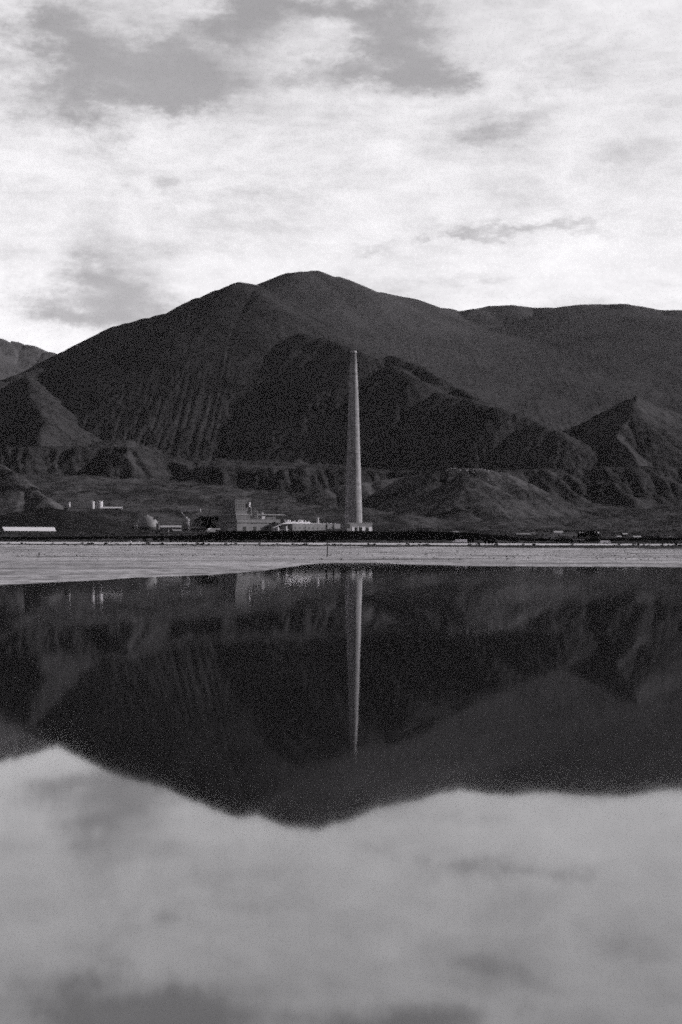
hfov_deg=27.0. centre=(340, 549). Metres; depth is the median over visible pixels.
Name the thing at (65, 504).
hut
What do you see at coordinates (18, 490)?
bluff
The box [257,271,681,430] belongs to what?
mountain
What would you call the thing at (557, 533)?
hut
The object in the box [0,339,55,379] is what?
distant ridge
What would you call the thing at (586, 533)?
tree
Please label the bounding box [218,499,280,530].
smelter building
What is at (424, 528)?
shed
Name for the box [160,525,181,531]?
shed
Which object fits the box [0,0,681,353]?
sky
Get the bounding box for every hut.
[62,502,70,506]
[553,531,562,536]
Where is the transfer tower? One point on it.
(181, 510)
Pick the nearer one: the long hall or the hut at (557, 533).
the hut at (557, 533)
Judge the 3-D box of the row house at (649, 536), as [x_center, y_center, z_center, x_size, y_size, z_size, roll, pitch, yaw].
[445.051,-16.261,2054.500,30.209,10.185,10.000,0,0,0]
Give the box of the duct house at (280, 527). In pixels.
[273,523,292,530]
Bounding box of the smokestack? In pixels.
[345,351,361,522]
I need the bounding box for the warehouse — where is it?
[1,527,55,534]
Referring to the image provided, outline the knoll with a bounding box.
[266,468,610,520]
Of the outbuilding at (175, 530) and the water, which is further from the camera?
the outbuilding at (175, 530)
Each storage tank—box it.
[89,501,94,508]
[96,501,102,508]
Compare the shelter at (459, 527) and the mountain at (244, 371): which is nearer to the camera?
the shelter at (459, 527)
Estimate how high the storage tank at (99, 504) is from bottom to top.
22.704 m
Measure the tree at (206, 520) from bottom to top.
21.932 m
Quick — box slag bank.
[0,531,681,541]
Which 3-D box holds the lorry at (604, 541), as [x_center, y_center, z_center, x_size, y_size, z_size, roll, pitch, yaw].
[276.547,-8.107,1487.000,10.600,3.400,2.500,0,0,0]
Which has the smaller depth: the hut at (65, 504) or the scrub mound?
the scrub mound
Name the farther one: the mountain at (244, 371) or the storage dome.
the mountain at (244, 371)
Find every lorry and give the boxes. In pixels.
[453,539,466,542]
[600,540,610,543]
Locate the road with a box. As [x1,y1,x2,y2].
[0,542,677,544]
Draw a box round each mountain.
[0,282,609,470]
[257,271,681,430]
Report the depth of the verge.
1299.69 m
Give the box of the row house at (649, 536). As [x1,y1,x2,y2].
[638,535,659,537]
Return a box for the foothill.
[562,396,681,466]
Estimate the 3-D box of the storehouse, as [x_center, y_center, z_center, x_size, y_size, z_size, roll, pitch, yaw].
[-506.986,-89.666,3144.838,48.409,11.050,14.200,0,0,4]
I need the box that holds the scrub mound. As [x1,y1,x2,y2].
[0,507,147,533]
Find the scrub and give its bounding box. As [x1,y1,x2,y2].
[0,469,681,559]
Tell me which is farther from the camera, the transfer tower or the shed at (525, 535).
the transfer tower
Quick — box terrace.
[0,438,681,507]
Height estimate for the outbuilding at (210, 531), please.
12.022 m
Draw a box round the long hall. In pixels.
[281,518,339,530]
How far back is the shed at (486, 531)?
2300.00 m
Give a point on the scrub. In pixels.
(221, 541)
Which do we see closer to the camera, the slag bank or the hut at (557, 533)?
the slag bank
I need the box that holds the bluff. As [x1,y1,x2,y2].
[0,464,63,514]
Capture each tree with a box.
[202,516,209,522]
[209,516,215,522]
[583,530,588,538]
[590,531,597,537]
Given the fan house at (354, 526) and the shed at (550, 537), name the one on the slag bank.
the shed at (550, 537)
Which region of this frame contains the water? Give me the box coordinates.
[0,563,681,1023]
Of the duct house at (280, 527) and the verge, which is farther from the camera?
the duct house at (280, 527)
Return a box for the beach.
[0,545,681,584]
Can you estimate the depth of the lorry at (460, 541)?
1485.75 m
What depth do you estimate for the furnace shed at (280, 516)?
3007.89 m
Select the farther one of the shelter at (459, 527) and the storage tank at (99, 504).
the storage tank at (99, 504)
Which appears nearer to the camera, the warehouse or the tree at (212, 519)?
the warehouse
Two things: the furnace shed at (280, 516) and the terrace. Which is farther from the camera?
the terrace
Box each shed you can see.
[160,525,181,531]
[255,512,285,523]
[416,527,431,530]
[481,529,491,534]
[514,533,530,537]
[543,536,554,538]
[573,539,584,541]
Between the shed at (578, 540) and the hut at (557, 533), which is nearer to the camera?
the shed at (578, 540)
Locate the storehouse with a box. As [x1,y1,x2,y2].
[100,507,122,509]
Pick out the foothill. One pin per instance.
(637, 431)
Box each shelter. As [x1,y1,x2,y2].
[151,530,168,531]
[455,526,465,529]
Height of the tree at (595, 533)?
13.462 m
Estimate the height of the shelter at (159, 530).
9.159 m
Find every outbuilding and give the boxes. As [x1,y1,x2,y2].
[171,529,181,532]
[205,530,215,533]
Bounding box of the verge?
[0,544,681,548]
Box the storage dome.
[136,515,159,530]
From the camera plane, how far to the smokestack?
2988.98 m
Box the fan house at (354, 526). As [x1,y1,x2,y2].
[340,523,371,530]
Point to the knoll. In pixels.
(394, 494)
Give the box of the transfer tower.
[180,509,204,530]

